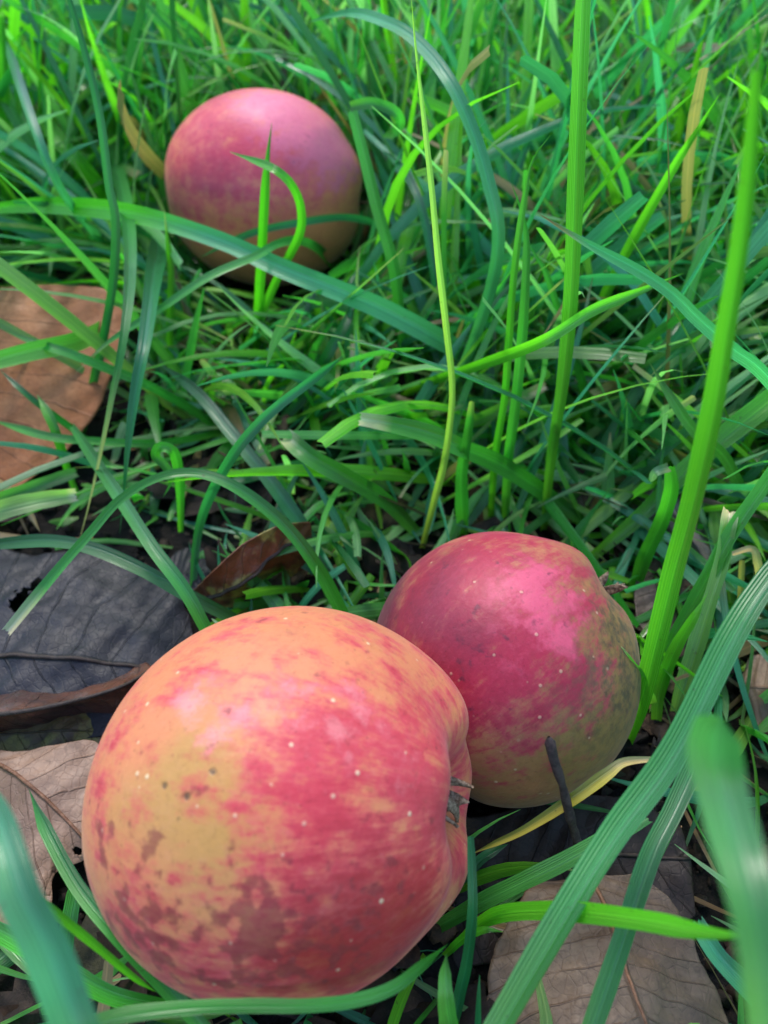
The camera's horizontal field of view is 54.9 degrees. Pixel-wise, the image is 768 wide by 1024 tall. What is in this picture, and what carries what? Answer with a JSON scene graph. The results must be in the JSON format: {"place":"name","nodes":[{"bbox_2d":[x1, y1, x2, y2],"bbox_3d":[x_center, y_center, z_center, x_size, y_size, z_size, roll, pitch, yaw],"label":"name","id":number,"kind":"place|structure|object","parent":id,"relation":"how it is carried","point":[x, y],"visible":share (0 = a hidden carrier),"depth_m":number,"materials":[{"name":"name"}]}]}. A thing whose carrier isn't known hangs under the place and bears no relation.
{"place":"outdoors","nodes":[
{"label":"outdoors","id":0,"kind":"place"},
{"bbox_2d":[0,190,767,1023],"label":"ground","id":1,"kind":"structure","parent":0,"point":[714,893],"depth_m":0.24,"materials":[{"name":"brown plant"}]},
{"bbox_2d":[0,17,11,244],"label":"grass blade","id":2,"kind":"object","parent":1,"relation":"on","point":[5,195],"depth_m":0.31,"materials":[{"name":"green plant"}]},
{"bbox_2d":[0,480,39,531],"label":"grass blade","id":3,"kind":"object","parent":1,"relation":"on","point":[31,516],"depth_m":0.23,"materials":[{"name":"beige plant"}]},
{"bbox_2d":[0,489,78,520],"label":"grass blade","id":4,"kind":"object","parent":1,"relation":"on","point":[16,505],"depth_m":0.22,"materials":[{"name":"green plant"}]},
{"bbox_2d":[0,468,78,499],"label":"grass blade","id":5,"kind":"object","parent":1,"relation":"on","point":[49,481],"depth_m":0.23,"materials":[{"name":"green plant"}]},
{"bbox_2d":[0,370,96,446],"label":"grass blade","id":6,"kind":"object","parent":1,"relation":"on","point":[61,420],"depth_m":0.24,"materials":[{"name":"green plant"}]},
{"bbox_2d":[0,740,98,923],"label":"fallen leaf","id":7,"kind":"object","parent":1,"relation":"on","point":[53,779],"visible":0.61,"depth_m":0.17,"materials":[{"name":"brown plant"}]},
{"bbox_2d":[0,795,99,1023],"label":"grass blade","id":8,"kind":"object","parent":1,"relation":"on","point":[51,963],"depth_m":0.07,"materials":[{"name":"green plant"}]},
{"bbox_2d":[0,713,112,751],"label":"fallen leaf","id":9,"kind":"object","parent":1,"relation":"on","point":[64,729],"visible":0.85,"depth_m":0.18,"materials":[{"name":"plant"}]},
{"bbox_2d":[37,395,79,498],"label":"grass blade","id":10,"kind":"object","parent":1,"relation":"on","point":[49,417],"depth_m":0.23,"materials":[{"name":"green plant"}]},
{"bbox_2d":[0,284,121,491],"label":"fallen leaf","id":11,"kind":"object","parent":1,"relation":"on","point":[69,394],"visible":0.65,"depth_m":0.25,"materials":[{"name":"brown plant"}]},
{"bbox_2d":[5,38,119,264],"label":"grass blade","id":12,"kind":"object","parent":1,"relation":"on","point":[22,92],"depth_m":0.25,"materials":[{"name":"green plant"}]},
{"bbox_2d":[32,98,107,199],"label":"grass blade","id":13,"kind":"object","parent":1,"relation":"on","point":[91,175],"depth_m":0.32,"materials":[{"name":"green plant"}]},
{"bbox_2d":[61,889,79,947],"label":"grass blade","id":14,"kind":"object","parent":1,"relation":"on","point":[71,908],"depth_m":0.15,"materials":[{"name":"green plant"}]},
{"bbox_2d":[0,300,141,368],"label":"grass blade","id":15,"kind":"object","parent":1,"relation":"on","point":[23,353],"depth_m":0.23,"materials":[{"name":"green plant"}]},
{"bbox_2d":[0,922,165,1007],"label":"grass blade","id":16,"kind":"object","parent":1,"relation":"on","point":[103,992],"depth_m":0.13,"materials":[{"name":"green plant"}]},
{"bbox_2d":[44,30,127,148],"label":"grass blade","id":17,"kind":"object","parent":1,"relation":"on","point":[85,85],"depth_m":0.35,"materials":[{"name":"green plant"}]},
{"bbox_2d":[67,0,119,434],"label":"grass blade","id":18,"kind":"object","parent":1,"relation":"on","point":[114,255],"depth_m":0.22,"materials":[{"name":"green plant"}]},
{"bbox_2d":[0,549,192,737],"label":"fallen leaf","id":19,"kind":"object","parent":1,"relation":"on","point":[88,620],"visible":0.72,"depth_m":0.20,"materials":[{"name":"dark grey leaf"}]},
{"bbox_2d":[0,662,150,731],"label":"fallen leaf","id":20,"kind":"object","parent":19,"relation":"on","point":[22,709],"visible":0.91,"depth_m":0.18,"materials":[{"name":"brown plant"}]},
{"bbox_2d":[76,87,136,536],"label":"grass blade","id":21,"kind":"object","parent":1,"relation":"on","point":[121,184],"depth_m":0.22,"materials":[{"name":"green plant"}]},
{"bbox_2d":[0,421,220,447],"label":"grass blade","id":22,"kind":"object","parent":1,"relation":"on","point":[55,437],"depth_m":0.24,"materials":[{"name":"green plant"}]},
{"bbox_2d":[5,331,218,430],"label":"grass blade","id":23,"kind":"object","parent":1,"relation":"on","point":[165,394],"depth_m":0.24,"materials":[{"name":"green plant"}]},
{"bbox_2d":[0,534,237,619],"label":"grass blade","id":24,"kind":"object","parent":1,"relation":"on","point":[143,570],"depth_m":0.20,"materials":[{"name":"green plant"}]},
{"bbox_2d":[69,424,210,630],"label":"grass blade","id":25,"kind":"object","parent":1,"relation":"on","point":[168,568],"depth_m":0.19,"materials":[{"name":"green plant"}]},
{"bbox_2d":[120,230,168,527],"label":"grass blade","id":26,"kind":"object","parent":1,"relation":"on","point":[155,263],"depth_m":0.21,"materials":[{"name":"green plant"}]},
{"bbox_2d":[136,233,194,314],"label":"grass blade","id":27,"kind":"object","parent":1,"relation":"on","point":[144,241],"depth_m":0.30,"materials":[{"name":"green plant"}]},
{"bbox_2d":[150,442,184,531],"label":"grass blade","id":28,"kind":"object","parent":1,"relation":"on","point":[171,451],"depth_m":0.21,"materials":[{"name":"green plant"}]},
{"bbox_2d":[164,212,174,356],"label":"grass blade","id":29,"kind":"object","parent":1,"relation":"on","point":[170,310],"depth_m":0.26,"materials":[{"name":"green plant"}]},
{"bbox_2d":[2,468,347,634],"bbox_3d":[-0.053,0.016,0.195,0.090,0.051,0.026,-4,48,-4],"label":"grass blade","id":30,"kind":"object","parent":1,"relation":"on","point":[287,528],"depth_m":0.19,"materials":[{"name":"green plant"}]},
{"bbox_2d":[171,546,210,603],"bbox_3d":[-0.058,0.019,0.224,0.020,0.004,0.022,0,48,0],"label":"fallen leaf","id":31,"kind":"object","parent":1,"relation":"on","point":[180,559],"visible":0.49,"depth_m":0.23,"materials":[{"name":"plant"}]},
{"bbox_2d":[159,363,328,598],"bbox_3d":[-0.043,-0.012,0.233,0.006,0.033,0.102,-29,54,-24],"label":"grass blade","id":32,"kind":"object","parent":1,"relation":"on","point":[283,499],"depth_m":0.22,"materials":[{"name":"green plant"}]},
{"bbox_2d":[194,522,312,607],"bbox_3d":[-0.036,0.016,0.208,0.041,0.028,0.013,-17,50,-15],"label":"fallen leaf","id":33,"kind":"object","parent":1,"relation":"on","point":[227,579],"visible":0.84,"depth_m":0.20,"materials":[{"name":"brown plant"}]},
{"bbox_2d":[252,124,271,349],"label":"grass blade","id":34,"kind":"object","parent":1,"relation":"on","point":[262,239],"depth_m":0.24,"materials":[{"name":"green plant"}]},
{"bbox_2d":[165,88,368,285],"bbox_3d":[-0.047,-0.133,0.308,0.084,0.080,0.080,-7,48,-12],"label":"apple","id":35,"kind":"object","parent":1,"relation":"on","point":[212,181],"visible":0.82,"depth_m":0.27,"materials":[{"name":"food"}]},
{"bbox_2d":[229,152,305,379],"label":"grass blade","id":36,"kind":"object","parent":1,"relation":"on","point":[284,177],"depth_m":0.23,"materials":[{"name":"green plant"}]},
{"bbox_2d":[190,354,345,585],"bbox_3d":[-0.033,-0.012,0.215,0.070,0.058,0.012,-34,56,-27],"label":"grass blade","id":37,"kind":"object","parent":1,"relation":"on","point":[256,426],"depth_m":0.20,"materials":[{"name":"green plant"}]},
{"bbox_2d":[0,197,542,404],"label":"grass blade","id":38,"kind":"object","parent":1,"relation":"on","point":[401,318],"depth_m":0.24,"materials":[{"name":"green plant"}]},
{"bbox_2d":[97,944,447,1023],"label":"grass blade","id":39,"kind":"object","parent":1,"relation":"on","point":[138,1012],"depth_m":0.11,"materials":[{"name":"green plant"}]},
{"bbox_2d":[81,606,473,998],"bbox_3d":[-0.018,0.054,0.144,0.070,0.074,0.074,1,47,14],"label":"apple","id":40,"kind":"object","parent":1,"relation":"on","point":[275,802],"visible":1,"depth_m":0.11,"materials":[{"name":"red food"}]},
{"bbox_2d":[203,214,393,255],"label":"grass blade","id":41,"kind":"object","parent":1,"relation":"on","point":[312,220],"depth_m":0.26,"materials":[{"name":"green plant"}]},
{"bbox_2d":[270,308,354,429],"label":"grass blade","id":42,"kind":"object","parent":1,"relation":"on","point":[325,358],"depth_m":0.25,"materials":[{"name":"green plant"}]},
{"bbox_2d":[318,0,325,22],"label":"grass blade","id":43,"kind":"object","parent":1,"relation":"on","point":[320,3],"depth_m":0.36,"materials":[{"name":"green plant"}]},
{"bbox_2d":[280,429,419,534],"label":"grass blade","id":44,"kind":"object","parent":1,"relation":"on","point":[297,446],"depth_m":0.22,"materials":[{"name":"green plant"}]},
{"bbox_2d":[348,97,413,383],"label":"grass blade","id":45,"kind":"object","parent":1,"relation":"on","point":[397,115],"depth_m":0.24,"materials":[{"name":"green plant"}]},
{"bbox_2d":[0,0,767,1023],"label":"grass","id":46,"kind":"structure","parent":1,"relation":"on","point":[518,86],"depth_m":0.26,"materials":[{"name":"green plant"}]},
{"bbox_2d":[46,899,155,991],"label":"grass blade","id":47,"kind":"object","parent":46,"relation":"in","point":[78,931],"depth_m":0.12,"materials":[{"name":"green plant"}]},
{"bbox_2d":[29,790,210,1023],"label":"grass blade","id":48,"kind":"object","parent":46,"relation":"in","point":[80,891],"depth_m":0.13,"materials":[{"name":"green plant"}]},
{"bbox_2d":[87,3,173,73],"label":"grass blade","id":49,"kind":"object","parent":46,"relation":"in","point":[150,50],"depth_m":0.37,"materials":[{"name":"green plant"}]},
{"bbox_2d":[107,80,175,102],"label":"grass blade","id":50,"kind":"object","parent":46,"relation":"in","point":[158,87],"depth_m":0.36,"materials":[{"name":"green plant"}]},
{"bbox_2d":[0,63,767,722],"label":"short grass","id":51,"kind":"structure","parent":46,"relation":"in","point":[628,439],"depth_m":0.24,"materials":[{"name":"green plant"}]},
{"bbox_2d":[77,236,336,371],"bbox_3d":[-0.046,-0.077,0.265,0.034,0.054,0.132,29,54,24],"label":"grass blade","id":52,"kind":"object","parent":51,"relation":"in","point":[317,248],"depth_m":0.23,"materials":[{"name":"green plant"}]},
{"bbox_2d":[541,215,767,389],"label":"grass blade","id":53,"kind":"object","parent":46,"relation":"in","point":[757,368],"depth_m":0.14,"materials":[{"name":"green plant"}]},
{"bbox_2d":[664,0,744,85],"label":"grass blade","id":54,"kind":"object","parent":46,"relation":"in","point":[699,22],"depth_m":0.32,"materials":[{"name":"green plant"}]},
{"bbox_2d":[687,715,767,1023],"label":"grass blade","id":55,"kind":"object","parent":46,"relation":"on","point":[715,759],"depth_m":0.06,"materials":[{"name":"green plant"}]},
{"bbox_2d":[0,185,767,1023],"bbox_3d":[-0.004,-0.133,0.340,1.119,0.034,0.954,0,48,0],"label":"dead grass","id":56,"kind":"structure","parent":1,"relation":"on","point":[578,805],"depth_m":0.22,"materials":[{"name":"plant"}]},
{"bbox_2d":[309,8,504,424],"bbox_3d":[-0.002,-0.100,0.257,0.021,0.116,0.115,-22,52,-19],"label":"grass blade","id":57,"kind":"object","parent":1,"relation":"on","point":[429,53],"depth_m":0.21,"materials":[{"name":"green plant"}]},
{"bbox_2d":[384,150,443,391],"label":"grass blade","id":58,"kind":"object","parent":1,"relation":"on","point":[420,205],"depth_m":0.25,"materials":[{"name":"green plant"}]},
{"bbox_2d":[411,0,454,548],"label":"grass blade","id":59,"kind":"object","parent":1,"relation":"on","point":[451,376],"depth_m":0.18,"materials":[{"name":"green plant"}]},
{"bbox_2d":[438,954,458,1023],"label":"grass blade","id":60,"kind":"object","parent":1,"relation":"on","point":[446,1009],"depth_m":0.12,"materials":[{"name":"green plant"}]},
{"bbox_2d":[455,401,473,536],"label":"grass blade","id":61,"kind":"object","parent":1,"relation":"on","point":[461,501],"depth_m":0.22,"materials":[{"name":"green plant"}]},
{"bbox_2d":[453,836,476,1021],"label":"grass blade","id":62,"kind":"object","parent":1,"relation":"on","point":[462,982],"depth_m":0.13,"materials":[{"name":"green plant"}]},
{"bbox_2d":[358,412,583,524],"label":"grass blade","id":63,"kind":"object","parent":1,"relation":"on","point":[506,468],"depth_m":0.21,"materials":[{"name":"green plant"}]},
{"bbox_2d":[442,926,502,956],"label":"grass blade","id":64,"kind":"object","parent":1,"relation":"on","point":[456,944],"depth_m":0.15,"materials":[{"name":"green plant"}]},
{"bbox_2d":[414,382,547,446],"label":"grass blade","id":65,"kind":"object","parent":1,"relation":"on","point":[492,412],"depth_m":0.23,"materials":[{"name":"green plant"}]},
{"bbox_2d":[408,135,556,285],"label":"grass blade","id":66,"kind":"object","parent":1,"relation":"on","point":[540,140],"depth_m":0.29,"materials":[{"name":"green plant"}]},
{"bbox_2d":[463,844,507,885],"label":"grass blade","id":67,"kind":"object","parent":1,"relation":"on","point":[484,856],"depth_m":0.16,"materials":[{"name":"green plant"}]},
{"bbox_2d":[466,113,543,310],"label":"grass blade","id":68,"kind":"object","parent":1,"relation":"on","point":[514,178],"depth_m":0.27,"materials":[{"name":"green plant"}]},
{"bbox_2d":[503,2,511,43],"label":"grass blade","id":69,"kind":"object","parent":1,"relation":"on","point":[505,9],"depth_m":0.37,"materials":[{"name":"green plant"}]},
{"bbox_2d":[377,531,640,807],"bbox_3d":[0.029,0.037,0.181,0.065,0.066,0.064,20,51,17],"label":"apple","id":70,"kind":"object","parent":1,"relation":"on","point":[520,639],"visible":0.78,"depth_m":0.15,"materials":[{"name":"red food"}]},
{"bbox_2d":[502,183,529,518],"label":"grass blade","id":71,"kind":"object","parent":1,"relation":"on","point":[517,387],"depth_m":0.20,"materials":[{"name":"green plant"}]},
{"bbox_2d":[488,136,549,516],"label":"grass blade","id":72,"kind":"object","parent":1,"relation":"on","point":[508,345],"depth_m":0.20,"materials":[{"name":"green plant"}]},
{"bbox_2d":[399,273,682,397],"bbox_3d":[0.030,-0.040,0.225,0.087,0.082,0.045,23,52,20],"label":"grass blade","id":73,"kind":"object","parent":1,"relation":"on","point":[560,330],"depth_m":0.18,"materials":[{"name":"green plant"}]},
{"bbox_2d":[436,818,651,931],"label":"grass blade","id":74,"kind":"object","parent":1,"relation":"on","point":[534,875],"depth_m":0.14,"materials":[{"name":"green plant"}]},
{"bbox_2d":[530,246,596,448],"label":"grass blade","id":75,"kind":"object","parent":1,"relation":"on","point":[580,379],"depth_m":0.24,"materials":[{"name":"green plant"}]},
{"bbox_2d":[540,0,590,530],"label":"grass blade","id":76,"kind":"object","parent":1,"relation":"on","point":[576,152],"depth_m":0.17,"materials":[{"name":"green plant"}]},
{"bbox_2d":[552,461,593,517],"bbox_3d":[0.063,-0.007,0.246,0.019,0.006,0.025,0,48,0],"label":"fallen leaf","id":77,"kind":"object","parent":1,"relation":"on","point":[581,499],"visible":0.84,"depth_m":0.24,"materials":[{"name":"plant"}]},
{"bbox_2d":[452,795,695,968],"bbox_3d":[0.042,0.081,0.164,0.055,0.009,0.034,0,48,0],"label":"fallen leaf","id":78,"kind":"object","parent":1,"relation":"on","point":[673,880],"visible":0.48,"depth_m":0.17,"materials":[{"name":"black plant"}]},
{"bbox_2d":[475,756,649,852],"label":"grass blade","id":79,"kind":"object","parent":78,"relation":"on","point":[594,783],"depth_m":0.14,"materials":[{"name":"yellow plant"}]},
{"bbox_2d":[544,736,581,845],"bbox_3d":[0.038,0.063,0.151,0.018,0.054,0.011,0,48,0],"label":"twig","id":80,"kind":"object","parent":78,"relation":"on","point":[558,772],"visible":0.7,"depth_m":0.14,"materials":[{"name":"black wood"}]},
{"bbox_2d":[461,901,734,939],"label":"grass blade","id":81,"kind":"object","parent":1,"relation":"on","point":[635,919],"depth_m":0.11,"materials":[{"name":"green plant"}]},
{"bbox_2d":[481,874,728,1023],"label":"fallen leaf","id":82,"kind":"object","parent":1,"relation":"on","point":[665,979],"visible":0.58,"depth_m":0.15,"materials":[{"name":"brown plant"}]},
{"bbox_2d":[483,560,767,1023],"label":"grass blade","id":83,"kind":"object","parent":1,"relation":"on","point":[640,798],"depth_m":0.12,"materials":[{"name":"green plant"}]},
{"bbox_2d":[621,646,656,703],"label":"grass blade","id":84,"kind":"object","parent":1,"relation":"on","point":[653,700],"depth_m":0.17,"materials":[{"name":"green plant"}]},
{"bbox_2d":[582,712,713,1023],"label":"grass blade","id":85,"kind":"object","parent":1,"relation":"on","point":[653,848],"depth_m":0.13,"materials":[{"name":"green plant"}]},
{"bbox_2d":[579,94,719,345],"bbox_3d":[0.078,-0.079,0.241,0.023,0.110,0.010,0,48,0],"label":"grass blade","id":86,"kind":"object","parent":1,"relation":"on","point":[643,219],"depth_m":0.23,"materials":[{"name":"green plant"}]},
{"bbox_2d":[626,463,678,599],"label":"grass blade","id":87,"kind":"object","parent":1,"relation":"on","point":[654,536],"depth_m":0.20,"materials":[{"name":"green plant"}]},
{"bbox_2d":[628,489,710,571],"bbox_3d":[0.090,-0.001,0.228,0.019,0.013,0.050,-14,50,-13],"label":"fallen leaf","id":88,"kind":"object","parent":1,"relation":"in","point":[703,549],"visible":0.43,"depth_m":0.22,"materials":[{"name":"plant"}]},
{"bbox_2d":[634,544,715,657],"bbox_3d":[0.085,0.024,0.214,0.034,0.005,0.030,-25,53,-21],"label":"fallen leaf","id":89,"kind":"object","parent":1,"relation":"on","point":[644,598],"visible":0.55,"depth_m":0.21,"materials":[{"name":"plant"}]},
{"bbox_2d":[589,266,767,344],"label":"grass blade","id":90,"kind":"object","parent":1,"relation":"on","point":[616,324],"depth_m":0.26,"materials":[{"name":"green plant"}]},
{"bbox_2d":[591,389,767,558],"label":"grass blade","id":91,"kind":"object","parent":1,"relation":"on","point":[753,413],"depth_m":0.21,"materials":[{"name":"green plant"}]},
{"bbox_2d":[651,593,707,720],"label":"grass blade","id":92,"kind":"object","parent":1,"relation":"on","point":[673,653],"depth_m":0.18,"materials":[{"name":"green plant"}]},
{"bbox_2d":[633,249,725,307],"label":"grass blade","id":93,"kind":"object","parent":1,"relation":"on","point":[722,254],"depth_m":0.26,"materials":[{"name":"green plant"}]},
{"bbox_2d":[628,70,761,744],"bbox_3d":[0.051,0.007,0.133,0.026,0.155,0.002,0,48,0],"label":"grass blade","id":94,"kind":"object","parent":1,"relation":"on","point":[693,493],"depth_m":0.11,"materials":[{"name":"green plant"}]},
{"bbox_2d":[670,507,737,711],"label":"grass blade","id":95,"kind":"object","parent":1,"relation":"on","point":[695,646],"depth_m":0.19,"materials":[{"name":"green plant"}]},
{"bbox_2d":[648,360,767,532],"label":"grass blade","id":96,"kind":"object","parent":1,"relation":"on","point":[722,455],"depth_m":0.20,"materials":[{"name":"green plant"}]},
{"bbox_2d":[662,467,767,660],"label":"grass blade","id":97,"kind":"object","parent":1,"relation":"on","point":[748,506],"depth_m":0.19,"materials":[{"name":"green plant"}]},
{"bbox_2d":[693,917,742,996],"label":"grass blade","id":98,"kind":"object","parent":1,"relation":"on","point":[725,964],"depth_m":0.13,"materials":[{"name":"green plant"}]},
{"bbox_2d":[710,0,738,62],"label":"grass blade","id":99,"kind":"object","parent":1,"relation":"on","point":[728,19],"depth_m":0.34,"materials":[{"name":"green plant"}]},
{"bbox_2d":[737,560,744,597],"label":"grass blade","id":100,"kind":"object","parent":1,"relation":"on","point":[741,572],"depth_m":0.20,"materials":[{"name":"plant"}]},
{"bbox_2d":[732,545,766,609],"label":"grass blade","id":101,"kind":"object","parent":1,"relation":"on","point":[756,557],"depth_m":0.19,"materials":[{"name":"beige plant"}]},
{"bbox_2d":[739,654,767,725],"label":"fallen leaf","id":102,"kind":"object","parent":1,"relation":"on","point":[759,681],"visible":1,"depth_m":0.19,"materials":[{"name":"brown plant"}]}
]}

